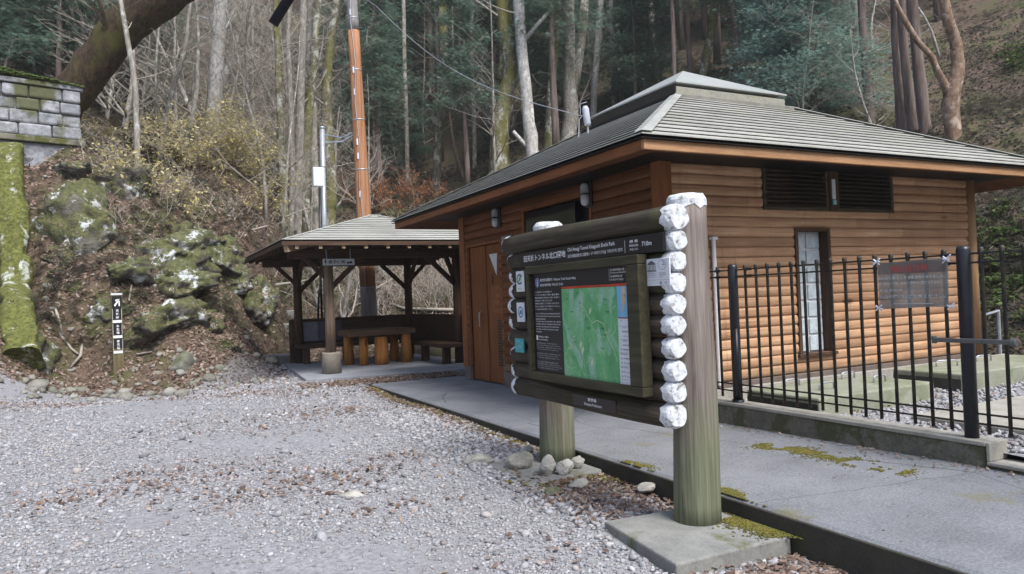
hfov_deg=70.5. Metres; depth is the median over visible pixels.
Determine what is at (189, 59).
bare tree
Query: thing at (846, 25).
conifer
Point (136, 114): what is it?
bare tree
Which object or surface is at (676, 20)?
conifer
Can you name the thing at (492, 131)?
bare tree
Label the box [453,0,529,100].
conifer
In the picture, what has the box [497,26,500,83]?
conifer
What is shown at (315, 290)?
bare tree
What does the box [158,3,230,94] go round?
bare tree
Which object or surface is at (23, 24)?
conifer
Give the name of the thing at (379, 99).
bare tree
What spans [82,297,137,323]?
mossy boulder
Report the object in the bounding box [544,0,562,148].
bare tree
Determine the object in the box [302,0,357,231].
bare tree
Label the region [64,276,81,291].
mossy boulder
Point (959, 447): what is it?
kerb wall
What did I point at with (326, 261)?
toilet direction sign
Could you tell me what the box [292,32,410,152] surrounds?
bare tree
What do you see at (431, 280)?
brushwood
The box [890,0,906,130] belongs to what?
conifer tree
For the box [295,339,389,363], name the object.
wooden bench
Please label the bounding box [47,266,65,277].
mossy boulder
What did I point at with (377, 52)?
conifer
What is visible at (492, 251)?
door
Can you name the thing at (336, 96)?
bare tree
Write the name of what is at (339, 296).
brushwood
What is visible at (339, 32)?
conifer
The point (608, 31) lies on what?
bare tree
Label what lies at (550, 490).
loose stone
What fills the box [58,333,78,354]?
root
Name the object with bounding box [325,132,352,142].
service cable
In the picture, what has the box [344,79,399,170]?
conifer
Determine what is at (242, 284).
mossy boulder
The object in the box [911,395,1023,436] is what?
concrete vault cover
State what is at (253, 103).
bare tree
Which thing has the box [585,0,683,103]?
conifer
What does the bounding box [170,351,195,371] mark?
loose stone
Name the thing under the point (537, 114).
conifer
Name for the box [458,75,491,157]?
conifer
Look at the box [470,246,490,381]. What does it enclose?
door panel
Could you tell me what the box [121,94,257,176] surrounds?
shrub
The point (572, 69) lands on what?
bare tree
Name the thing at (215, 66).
bare tree
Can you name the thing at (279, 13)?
black cable sleeve
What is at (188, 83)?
bare tree
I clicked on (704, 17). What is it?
conifer
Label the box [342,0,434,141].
conifer
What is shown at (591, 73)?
bare tree
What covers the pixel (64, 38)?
conifer
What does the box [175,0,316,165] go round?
bare tree
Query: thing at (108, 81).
bare tree
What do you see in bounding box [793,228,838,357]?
window
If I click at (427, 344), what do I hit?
wooden bench
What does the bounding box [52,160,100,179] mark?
mossy boulder
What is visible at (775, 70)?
conifer
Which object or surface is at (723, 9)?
conifer
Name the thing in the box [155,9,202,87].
bare tree
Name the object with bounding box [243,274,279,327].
mossy boulder
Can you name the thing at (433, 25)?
conifer
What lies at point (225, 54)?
bare tree
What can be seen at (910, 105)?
conifer tree
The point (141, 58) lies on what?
bare tree
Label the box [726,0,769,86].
bare tree
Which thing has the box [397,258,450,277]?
brushwood
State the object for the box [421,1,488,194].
bare tree
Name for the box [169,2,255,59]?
bare tree
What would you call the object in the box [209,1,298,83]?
bare tree
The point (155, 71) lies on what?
bare tree
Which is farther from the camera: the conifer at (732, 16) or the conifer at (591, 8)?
the conifer at (591, 8)
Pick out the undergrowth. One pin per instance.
(970, 108)
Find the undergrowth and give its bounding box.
[0,0,1023,360]
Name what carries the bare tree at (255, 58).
on the ground
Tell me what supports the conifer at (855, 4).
on the ground
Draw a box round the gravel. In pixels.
[0,355,1023,573]
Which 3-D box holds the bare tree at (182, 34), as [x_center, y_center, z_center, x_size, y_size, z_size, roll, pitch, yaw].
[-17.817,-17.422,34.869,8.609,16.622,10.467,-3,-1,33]
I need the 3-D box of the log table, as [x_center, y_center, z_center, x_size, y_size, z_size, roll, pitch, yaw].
[-2.771,1.206,14.848,1.380,0.700,0.903,-2,-1,-27]
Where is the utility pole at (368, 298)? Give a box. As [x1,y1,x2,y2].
[346,0,377,315]
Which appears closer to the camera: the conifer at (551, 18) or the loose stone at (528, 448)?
the loose stone at (528, 448)
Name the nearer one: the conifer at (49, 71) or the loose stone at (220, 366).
the loose stone at (220, 366)
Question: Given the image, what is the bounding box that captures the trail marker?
[110,293,123,373]
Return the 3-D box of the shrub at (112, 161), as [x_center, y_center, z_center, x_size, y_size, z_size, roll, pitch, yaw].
[-8.582,-2.775,16.961,2.599,1.840,1.802,-2,-1,-27]
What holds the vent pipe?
attached to the log toilet building
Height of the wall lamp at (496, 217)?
0.300 m
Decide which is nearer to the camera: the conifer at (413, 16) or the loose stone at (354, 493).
the loose stone at (354, 493)
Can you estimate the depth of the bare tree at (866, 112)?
26.07 m
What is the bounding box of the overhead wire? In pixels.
[368,0,581,115]
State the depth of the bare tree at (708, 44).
35.63 m
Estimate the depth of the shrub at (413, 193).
32.09 m
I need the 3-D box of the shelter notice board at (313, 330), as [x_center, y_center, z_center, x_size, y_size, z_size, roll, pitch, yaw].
[-4.219,0.962,15.828,1.000,0.430,0.041,-2,-1,-27]
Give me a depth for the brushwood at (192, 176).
17.29 m
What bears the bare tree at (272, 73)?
on the ground
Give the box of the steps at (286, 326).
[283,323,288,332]
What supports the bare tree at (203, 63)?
on the ground
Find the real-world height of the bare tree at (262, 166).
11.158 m
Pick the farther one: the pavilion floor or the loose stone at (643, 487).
the pavilion floor
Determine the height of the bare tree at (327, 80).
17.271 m
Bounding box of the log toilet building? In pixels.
[390,71,1023,399]
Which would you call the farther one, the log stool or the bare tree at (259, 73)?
the bare tree at (259, 73)
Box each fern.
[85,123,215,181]
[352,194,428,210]
[976,197,1021,258]
[976,213,1023,289]
[977,236,1023,339]
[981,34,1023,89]
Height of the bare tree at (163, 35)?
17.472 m
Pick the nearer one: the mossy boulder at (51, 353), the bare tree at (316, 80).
the mossy boulder at (51, 353)
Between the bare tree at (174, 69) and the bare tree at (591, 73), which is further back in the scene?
the bare tree at (591, 73)
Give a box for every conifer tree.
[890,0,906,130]
[897,0,918,130]
[906,0,931,133]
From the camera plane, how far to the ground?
10.90 m
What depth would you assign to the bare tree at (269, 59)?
44.58 m
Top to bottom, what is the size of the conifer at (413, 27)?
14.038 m
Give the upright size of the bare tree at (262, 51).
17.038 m
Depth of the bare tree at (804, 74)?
27.75 m
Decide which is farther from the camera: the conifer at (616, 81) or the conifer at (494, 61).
the conifer at (494, 61)
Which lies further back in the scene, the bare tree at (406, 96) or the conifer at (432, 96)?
the conifer at (432, 96)
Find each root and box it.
[54,309,63,335]
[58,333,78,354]
[70,343,82,367]
[128,284,131,301]
[136,351,151,354]
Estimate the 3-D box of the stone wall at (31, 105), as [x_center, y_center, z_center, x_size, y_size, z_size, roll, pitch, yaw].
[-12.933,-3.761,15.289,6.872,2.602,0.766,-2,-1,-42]
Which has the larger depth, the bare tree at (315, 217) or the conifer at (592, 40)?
the conifer at (592, 40)
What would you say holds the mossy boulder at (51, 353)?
on the ground
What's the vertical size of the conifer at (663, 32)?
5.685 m
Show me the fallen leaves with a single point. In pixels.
(602, 490)
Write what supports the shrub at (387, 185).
on the ground
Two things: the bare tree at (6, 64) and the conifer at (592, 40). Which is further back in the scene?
the conifer at (592, 40)
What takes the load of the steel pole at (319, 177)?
on the ground
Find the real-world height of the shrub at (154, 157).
2.064 m
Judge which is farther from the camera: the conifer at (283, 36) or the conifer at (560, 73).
the conifer at (283, 36)
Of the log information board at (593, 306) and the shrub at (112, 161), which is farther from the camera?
the shrub at (112, 161)
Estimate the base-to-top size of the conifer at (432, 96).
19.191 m
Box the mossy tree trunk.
[0,142,45,369]
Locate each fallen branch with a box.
[238,223,279,233]
[273,277,318,285]
[377,298,453,311]
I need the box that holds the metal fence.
[709,243,1023,438]
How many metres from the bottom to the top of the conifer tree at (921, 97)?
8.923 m
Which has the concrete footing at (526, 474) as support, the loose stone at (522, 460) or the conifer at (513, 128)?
the loose stone at (522, 460)
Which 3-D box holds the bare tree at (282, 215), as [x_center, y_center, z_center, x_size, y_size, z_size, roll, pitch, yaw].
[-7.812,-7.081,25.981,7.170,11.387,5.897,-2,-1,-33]
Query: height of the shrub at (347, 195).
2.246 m
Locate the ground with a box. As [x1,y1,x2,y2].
[0,0,1023,573]
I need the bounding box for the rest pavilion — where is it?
[245,215,463,373]
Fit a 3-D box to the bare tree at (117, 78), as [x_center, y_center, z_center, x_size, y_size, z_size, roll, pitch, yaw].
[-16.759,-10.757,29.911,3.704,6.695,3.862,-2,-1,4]
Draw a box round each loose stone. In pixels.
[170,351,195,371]
[215,364,224,370]
[338,490,364,497]
[463,454,494,465]
[505,451,533,468]
[520,445,533,452]
[539,454,555,473]
[544,486,562,495]
[555,459,573,474]
[568,478,588,488]
[571,455,584,468]
[637,482,655,492]
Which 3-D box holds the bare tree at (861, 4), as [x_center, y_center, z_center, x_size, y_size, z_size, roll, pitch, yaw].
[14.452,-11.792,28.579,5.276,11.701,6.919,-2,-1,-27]
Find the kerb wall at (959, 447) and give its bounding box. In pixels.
[718,397,1023,474]
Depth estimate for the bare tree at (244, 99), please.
33.31 m
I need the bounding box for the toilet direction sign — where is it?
[323,249,354,265]
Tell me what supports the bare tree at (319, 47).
on the ground
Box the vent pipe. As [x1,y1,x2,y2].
[709,237,720,385]
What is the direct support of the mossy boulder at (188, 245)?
on the ground
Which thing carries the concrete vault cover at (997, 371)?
on the gravel bed
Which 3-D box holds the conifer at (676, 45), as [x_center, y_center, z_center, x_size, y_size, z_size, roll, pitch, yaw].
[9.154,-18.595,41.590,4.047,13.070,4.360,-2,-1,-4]
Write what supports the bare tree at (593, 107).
on the ground
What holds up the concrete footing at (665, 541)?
on the ground
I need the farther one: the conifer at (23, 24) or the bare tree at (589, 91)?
the bare tree at (589, 91)
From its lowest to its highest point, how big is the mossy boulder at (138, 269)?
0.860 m
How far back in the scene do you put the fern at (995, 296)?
12.59 m
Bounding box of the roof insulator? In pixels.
[578,102,590,136]
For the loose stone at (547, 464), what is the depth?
5.60 m
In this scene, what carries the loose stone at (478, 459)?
on the ground
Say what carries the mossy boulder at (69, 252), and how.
on the ground
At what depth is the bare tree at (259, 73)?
29.86 m
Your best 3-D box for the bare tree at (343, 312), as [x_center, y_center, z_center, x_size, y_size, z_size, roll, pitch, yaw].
[-5.026,-1.550,21.678,3.888,6.739,3.729,-2,-1,11]
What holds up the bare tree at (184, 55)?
on the ground
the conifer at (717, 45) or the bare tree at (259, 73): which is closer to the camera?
the bare tree at (259, 73)
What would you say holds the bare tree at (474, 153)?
on the ground
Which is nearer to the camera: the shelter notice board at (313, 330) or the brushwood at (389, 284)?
the shelter notice board at (313, 330)
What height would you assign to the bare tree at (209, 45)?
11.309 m
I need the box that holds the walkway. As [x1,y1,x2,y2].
[372,375,1023,573]
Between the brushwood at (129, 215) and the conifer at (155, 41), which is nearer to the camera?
the brushwood at (129, 215)
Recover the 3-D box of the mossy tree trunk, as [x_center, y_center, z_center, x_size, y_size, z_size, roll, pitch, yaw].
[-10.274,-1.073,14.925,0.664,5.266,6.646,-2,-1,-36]
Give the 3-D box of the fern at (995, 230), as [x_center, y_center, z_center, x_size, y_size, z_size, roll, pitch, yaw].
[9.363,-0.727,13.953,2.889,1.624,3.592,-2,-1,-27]
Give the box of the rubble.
[0,155,278,401]
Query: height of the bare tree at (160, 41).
16.360 m
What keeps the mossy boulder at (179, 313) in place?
on the ground
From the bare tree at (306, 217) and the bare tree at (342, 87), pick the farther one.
the bare tree at (342, 87)
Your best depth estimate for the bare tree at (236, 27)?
44.26 m
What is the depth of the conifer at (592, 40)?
48.09 m
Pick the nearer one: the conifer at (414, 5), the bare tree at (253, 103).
the bare tree at (253, 103)
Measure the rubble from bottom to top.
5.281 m
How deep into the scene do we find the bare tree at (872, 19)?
35.34 m
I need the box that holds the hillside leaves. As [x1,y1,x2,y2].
[0,11,1023,354]
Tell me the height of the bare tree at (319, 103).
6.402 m
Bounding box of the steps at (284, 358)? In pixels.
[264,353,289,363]
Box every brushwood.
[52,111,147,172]
[91,190,180,245]
[95,143,222,219]
[172,172,242,228]
[225,193,263,270]
[228,164,313,316]
[334,266,396,316]
[350,265,428,314]
[381,261,452,313]
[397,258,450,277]
[399,258,452,307]
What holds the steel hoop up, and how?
on the ground
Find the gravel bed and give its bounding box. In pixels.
[847,384,1023,456]
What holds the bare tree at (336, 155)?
on the ground
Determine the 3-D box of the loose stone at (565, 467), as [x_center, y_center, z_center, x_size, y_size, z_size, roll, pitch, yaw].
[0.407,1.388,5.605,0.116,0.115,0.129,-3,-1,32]
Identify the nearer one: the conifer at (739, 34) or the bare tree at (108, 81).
the bare tree at (108, 81)
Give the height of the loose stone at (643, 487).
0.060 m
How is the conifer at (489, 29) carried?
on the ground
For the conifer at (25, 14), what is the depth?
34.50 m
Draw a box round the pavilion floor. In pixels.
[284,354,465,381]
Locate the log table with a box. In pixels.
[337,327,414,365]
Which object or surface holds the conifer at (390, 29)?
on the ground
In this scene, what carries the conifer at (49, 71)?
on the ground
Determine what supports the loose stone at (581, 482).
on the ground
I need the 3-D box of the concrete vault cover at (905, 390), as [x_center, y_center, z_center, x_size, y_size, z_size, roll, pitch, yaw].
[3.120,1.113,6.869,1.586,0.504,0.820,-2,-1,-27]
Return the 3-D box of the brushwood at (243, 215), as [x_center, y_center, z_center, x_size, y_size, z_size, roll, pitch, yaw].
[-6.785,-1.110,17.988,1.243,2.699,1.356,-2,-1,-27]
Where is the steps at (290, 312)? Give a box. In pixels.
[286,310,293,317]
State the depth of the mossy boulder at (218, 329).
14.64 m
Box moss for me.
[366,386,923,543]
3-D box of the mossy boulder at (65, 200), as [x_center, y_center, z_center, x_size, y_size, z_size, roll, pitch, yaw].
[-9.420,-1.202,15.680,1.882,2.338,1.640,-2,-1,-27]
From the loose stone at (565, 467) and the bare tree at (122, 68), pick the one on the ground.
the bare tree at (122, 68)
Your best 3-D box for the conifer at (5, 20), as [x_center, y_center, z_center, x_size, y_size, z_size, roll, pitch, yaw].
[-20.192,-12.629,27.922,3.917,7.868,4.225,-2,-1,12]
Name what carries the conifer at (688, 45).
on the ground
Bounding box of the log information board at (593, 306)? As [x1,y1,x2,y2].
[501,192,721,526]
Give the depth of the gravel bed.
6.22 m
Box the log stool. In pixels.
[374,336,387,364]
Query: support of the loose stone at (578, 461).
on the concrete footing at (526, 474)
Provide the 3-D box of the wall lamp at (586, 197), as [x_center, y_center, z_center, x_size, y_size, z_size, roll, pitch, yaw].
[0.838,-1.066,8.334,0.123,0.300,0.150,-2,-1,-27]
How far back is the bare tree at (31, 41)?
28.18 m
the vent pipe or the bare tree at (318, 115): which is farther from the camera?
the bare tree at (318, 115)
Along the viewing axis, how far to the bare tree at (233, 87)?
29.24 m
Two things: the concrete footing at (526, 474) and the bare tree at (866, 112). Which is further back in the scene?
the bare tree at (866, 112)
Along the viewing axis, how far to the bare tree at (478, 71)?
41.36 m
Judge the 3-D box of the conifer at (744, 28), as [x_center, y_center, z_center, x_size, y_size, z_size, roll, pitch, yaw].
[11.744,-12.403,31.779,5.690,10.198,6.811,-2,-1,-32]
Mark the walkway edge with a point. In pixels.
(844, 552)
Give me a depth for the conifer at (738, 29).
42.76 m
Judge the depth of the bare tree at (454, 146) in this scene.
37.44 m
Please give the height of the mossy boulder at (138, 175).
1.211 m
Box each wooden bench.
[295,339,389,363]
[399,338,462,363]
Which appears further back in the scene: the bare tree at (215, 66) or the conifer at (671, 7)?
the conifer at (671, 7)
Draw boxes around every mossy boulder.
[0,332,61,374]
[30,178,119,254]
[40,239,74,265]
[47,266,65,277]
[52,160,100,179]
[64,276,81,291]
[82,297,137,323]
[90,165,158,200]
[107,254,153,285]
[123,296,216,348]
[129,221,226,273]
[154,258,221,298]
[207,234,247,274]
[208,313,226,334]
[216,333,243,352]
[225,268,253,294]
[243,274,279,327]
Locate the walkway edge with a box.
[370,384,967,573]
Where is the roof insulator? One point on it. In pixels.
(586, 116)
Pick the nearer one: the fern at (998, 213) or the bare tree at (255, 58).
the fern at (998, 213)
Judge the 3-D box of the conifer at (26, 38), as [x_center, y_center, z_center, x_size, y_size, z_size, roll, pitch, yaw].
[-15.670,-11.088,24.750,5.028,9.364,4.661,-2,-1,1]
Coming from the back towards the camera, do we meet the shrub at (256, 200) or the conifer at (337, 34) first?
the conifer at (337, 34)
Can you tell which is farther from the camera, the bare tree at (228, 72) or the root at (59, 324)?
the bare tree at (228, 72)
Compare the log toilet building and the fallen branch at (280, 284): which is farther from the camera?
the fallen branch at (280, 284)
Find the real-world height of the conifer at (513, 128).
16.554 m
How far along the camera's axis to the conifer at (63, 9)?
33.66 m
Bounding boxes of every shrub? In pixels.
[80,102,160,160]
[80,127,207,204]
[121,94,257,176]
[146,103,242,181]
[154,166,223,222]
[183,87,277,181]
[192,146,272,224]
[225,135,305,223]
[309,167,355,207]
[337,152,372,187]
[354,173,399,211]
[370,160,452,216]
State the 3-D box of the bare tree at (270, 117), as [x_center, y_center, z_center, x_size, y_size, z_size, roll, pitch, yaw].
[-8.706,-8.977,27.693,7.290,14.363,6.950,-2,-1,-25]
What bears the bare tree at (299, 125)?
on the ground
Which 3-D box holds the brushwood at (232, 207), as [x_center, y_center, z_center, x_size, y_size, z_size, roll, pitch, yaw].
[-7.431,-1.601,17.710,1.737,2.311,1.466,-2,-1,-27]
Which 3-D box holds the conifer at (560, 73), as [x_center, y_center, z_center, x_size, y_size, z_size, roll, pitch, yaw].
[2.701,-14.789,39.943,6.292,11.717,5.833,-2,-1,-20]
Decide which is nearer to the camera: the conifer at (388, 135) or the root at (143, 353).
the root at (143, 353)
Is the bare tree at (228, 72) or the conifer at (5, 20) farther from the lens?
the bare tree at (228, 72)
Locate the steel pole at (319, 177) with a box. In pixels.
[312,126,326,317]
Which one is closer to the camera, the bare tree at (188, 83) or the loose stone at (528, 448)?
the loose stone at (528, 448)
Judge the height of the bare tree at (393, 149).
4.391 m
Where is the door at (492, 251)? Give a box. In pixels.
[479,243,503,383]
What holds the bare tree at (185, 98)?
on the ground
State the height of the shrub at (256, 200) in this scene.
3.344 m
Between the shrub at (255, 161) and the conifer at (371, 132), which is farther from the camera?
the conifer at (371, 132)
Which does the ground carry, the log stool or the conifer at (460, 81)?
the conifer at (460, 81)
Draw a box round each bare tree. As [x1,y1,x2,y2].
[0,0,72,71]
[1,0,170,107]
[4,0,80,67]
[37,0,182,126]
[40,0,151,118]
[40,0,200,139]
[55,0,193,120]
[62,2,129,110]
[62,5,231,102]
[73,0,197,156]
[80,8,232,130]
[80,16,140,93]
[90,0,212,105]
[98,7,204,127]
[105,0,194,165]
[115,0,243,151]
[126,29,187,127]
[127,12,241,98]
[138,0,334,224]
[144,6,210,72]
[150,0,336,159]
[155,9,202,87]
[157,0,319,172]
[158,0,221,158]
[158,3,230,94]
[159,29,225,138]
[161,0,287,148]
[167,0,325,151]
[168,1,284,104]
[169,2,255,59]
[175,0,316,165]
[177,0,298,83]
[178,0,259,110]
[180,0,272,134]
[180,7,232,132]
[184,0,329,127]
[184,0,369,237]
[193,0,282,77]
[195,0,246,153]
[196,0,347,156]
[199,0,294,234]
[204,0,283,118]
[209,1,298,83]
[221,0,376,203]
[224,0,250,84]
[227,0,336,146]
[227,0,339,236]
[231,27,328,230]
[239,1,370,133]
[250,0,339,234]
[251,0,318,228]
[254,16,293,94]
[256,0,390,225]
[261,0,386,173]
[273,53,345,166]
[273,147,356,310]
[274,24,350,120]
[277,121,391,316]
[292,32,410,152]
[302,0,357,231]
[306,69,343,171]
[310,83,382,206]
[317,42,345,137]
[336,0,421,203]
[358,0,495,160]
[372,110,423,185]
[376,0,414,178]
[382,0,423,184]
[409,7,535,141]
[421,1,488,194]
[429,0,517,174]
[429,0,543,171]
[432,3,476,177]
[469,0,476,168]
[476,0,549,156]
[488,0,588,140]
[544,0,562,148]
[559,0,621,107]
[575,0,646,89]
[576,21,600,96]
[589,0,606,116]
[595,0,624,105]
[648,3,658,79]
[699,0,718,76]
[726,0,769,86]
[755,0,862,110]
[823,10,894,124]
[839,0,889,55]
[841,0,984,122]
[867,0,940,58]
[892,0,964,140]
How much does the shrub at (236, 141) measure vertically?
3.011 m
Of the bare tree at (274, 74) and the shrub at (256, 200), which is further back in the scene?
the bare tree at (274, 74)
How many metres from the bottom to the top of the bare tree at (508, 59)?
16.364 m
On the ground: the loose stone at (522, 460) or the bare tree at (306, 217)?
the bare tree at (306, 217)
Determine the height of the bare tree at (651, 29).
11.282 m
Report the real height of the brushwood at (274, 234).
5.410 m
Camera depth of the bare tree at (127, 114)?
22.87 m
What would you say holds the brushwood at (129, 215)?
on the ground
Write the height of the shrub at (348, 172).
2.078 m
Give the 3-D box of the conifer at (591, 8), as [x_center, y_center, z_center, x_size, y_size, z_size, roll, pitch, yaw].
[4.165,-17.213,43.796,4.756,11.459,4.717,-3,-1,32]
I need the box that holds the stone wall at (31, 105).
[0,66,85,165]
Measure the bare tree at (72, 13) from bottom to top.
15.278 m
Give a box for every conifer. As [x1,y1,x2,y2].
[0,0,26,40]
[0,0,56,42]
[0,0,146,77]
[8,0,149,52]
[17,2,26,53]
[31,0,73,78]
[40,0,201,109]
[64,2,71,67]
[112,1,198,113]
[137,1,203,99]
[143,27,178,62]
[282,16,285,59]
[313,0,367,119]
[313,0,395,167]
[314,163,339,219]
[318,0,416,185]
[332,0,440,210]
[334,92,353,173]
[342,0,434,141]
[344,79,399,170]
[372,101,416,182]
[381,0,435,153]
[392,76,433,175]
[393,0,463,161]
[395,4,432,76]
[408,0,511,185]
[422,0,434,111]
[431,0,437,49]
[437,3,480,106]
[448,0,531,116]
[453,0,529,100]
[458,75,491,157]
[460,0,543,146]
[482,0,620,144]
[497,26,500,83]
[517,37,561,131]
[520,0,603,119]
[561,0,614,89]
[574,0,614,57]
[583,0,655,87]
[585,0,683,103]
[596,0,657,100]
[620,0,701,76]
[639,0,685,85]
[669,6,678,72]
[674,0,678,30]
[675,1,684,49]
[678,0,700,72]
[678,0,748,83]
[695,2,707,39]
[699,0,746,24]
[699,2,720,64]
[712,0,762,72]
[713,0,938,114]
[719,0,862,102]
[734,1,741,53]
[840,0,848,34]
[851,0,868,58]
[933,0,940,21]
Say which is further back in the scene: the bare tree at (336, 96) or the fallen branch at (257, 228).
the bare tree at (336, 96)
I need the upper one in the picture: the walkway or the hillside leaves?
the hillside leaves
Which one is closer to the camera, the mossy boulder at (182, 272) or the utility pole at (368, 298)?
the mossy boulder at (182, 272)
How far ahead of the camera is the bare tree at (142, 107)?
26.16 m
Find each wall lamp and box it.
[490,207,500,228]
[578,181,592,207]
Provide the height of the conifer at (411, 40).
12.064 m
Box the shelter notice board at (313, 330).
[303,320,341,341]
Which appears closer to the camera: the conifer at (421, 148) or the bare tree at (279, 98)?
the bare tree at (279, 98)
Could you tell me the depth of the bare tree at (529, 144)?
33.49 m
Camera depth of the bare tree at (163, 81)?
28.52 m
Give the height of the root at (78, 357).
0.473 m
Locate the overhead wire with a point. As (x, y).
(473, 80)
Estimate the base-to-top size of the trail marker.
1.571 m
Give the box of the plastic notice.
[872,254,956,310]
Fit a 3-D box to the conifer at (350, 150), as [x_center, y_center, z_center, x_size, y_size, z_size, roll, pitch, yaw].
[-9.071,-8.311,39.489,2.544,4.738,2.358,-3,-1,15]
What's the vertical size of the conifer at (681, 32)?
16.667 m
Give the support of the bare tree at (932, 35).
on the ground
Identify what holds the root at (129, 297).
on the ground
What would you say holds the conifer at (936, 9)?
on the ground
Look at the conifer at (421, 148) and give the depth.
39.76 m
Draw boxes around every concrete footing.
[488,454,601,487]
[605,510,790,573]
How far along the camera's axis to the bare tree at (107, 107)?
24.96 m
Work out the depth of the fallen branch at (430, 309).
19.86 m
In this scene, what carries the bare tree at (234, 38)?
on the ground
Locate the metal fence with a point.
(967, 340)
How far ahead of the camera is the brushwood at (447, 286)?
19.82 m
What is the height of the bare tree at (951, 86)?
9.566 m
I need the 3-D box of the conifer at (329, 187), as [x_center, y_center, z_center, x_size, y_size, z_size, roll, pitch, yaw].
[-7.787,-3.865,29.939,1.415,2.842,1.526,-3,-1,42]
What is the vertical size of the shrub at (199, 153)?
2.724 m
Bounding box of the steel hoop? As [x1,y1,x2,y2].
[981,310,1001,354]
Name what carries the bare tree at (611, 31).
on the ground
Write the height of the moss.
0.248 m
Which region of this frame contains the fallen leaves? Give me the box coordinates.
[0,126,1022,573]
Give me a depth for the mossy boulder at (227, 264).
17.07 m
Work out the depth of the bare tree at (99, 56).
19.12 m
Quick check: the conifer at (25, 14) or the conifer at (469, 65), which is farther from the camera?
the conifer at (469, 65)
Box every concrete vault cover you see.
[747,371,933,414]
[893,354,1023,391]
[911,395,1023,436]
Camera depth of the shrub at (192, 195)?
17.19 m
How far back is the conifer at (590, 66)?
39.08 m
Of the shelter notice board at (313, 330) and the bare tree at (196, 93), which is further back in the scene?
the bare tree at (196, 93)
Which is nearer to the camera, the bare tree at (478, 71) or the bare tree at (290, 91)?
the bare tree at (290, 91)
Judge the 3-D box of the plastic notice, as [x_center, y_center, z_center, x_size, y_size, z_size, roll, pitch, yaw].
[2.840,-0.025,5.144,0.029,0.392,0.610,-2,-1,-27]
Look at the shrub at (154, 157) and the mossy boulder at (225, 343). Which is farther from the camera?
the shrub at (154, 157)
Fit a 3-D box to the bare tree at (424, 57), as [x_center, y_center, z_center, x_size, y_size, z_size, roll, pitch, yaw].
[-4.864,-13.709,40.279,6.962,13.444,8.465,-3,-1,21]
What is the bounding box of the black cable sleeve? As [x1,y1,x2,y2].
[269,0,293,26]
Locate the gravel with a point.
(389, 419)
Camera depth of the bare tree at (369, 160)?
32.83 m
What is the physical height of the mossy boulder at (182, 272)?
1.078 m
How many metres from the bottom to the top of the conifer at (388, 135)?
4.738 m
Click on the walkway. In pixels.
(954, 519)
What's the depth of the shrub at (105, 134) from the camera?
20.46 m
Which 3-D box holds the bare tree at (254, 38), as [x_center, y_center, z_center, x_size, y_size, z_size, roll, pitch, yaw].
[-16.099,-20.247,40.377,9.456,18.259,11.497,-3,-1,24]
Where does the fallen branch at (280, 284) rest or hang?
on the ground

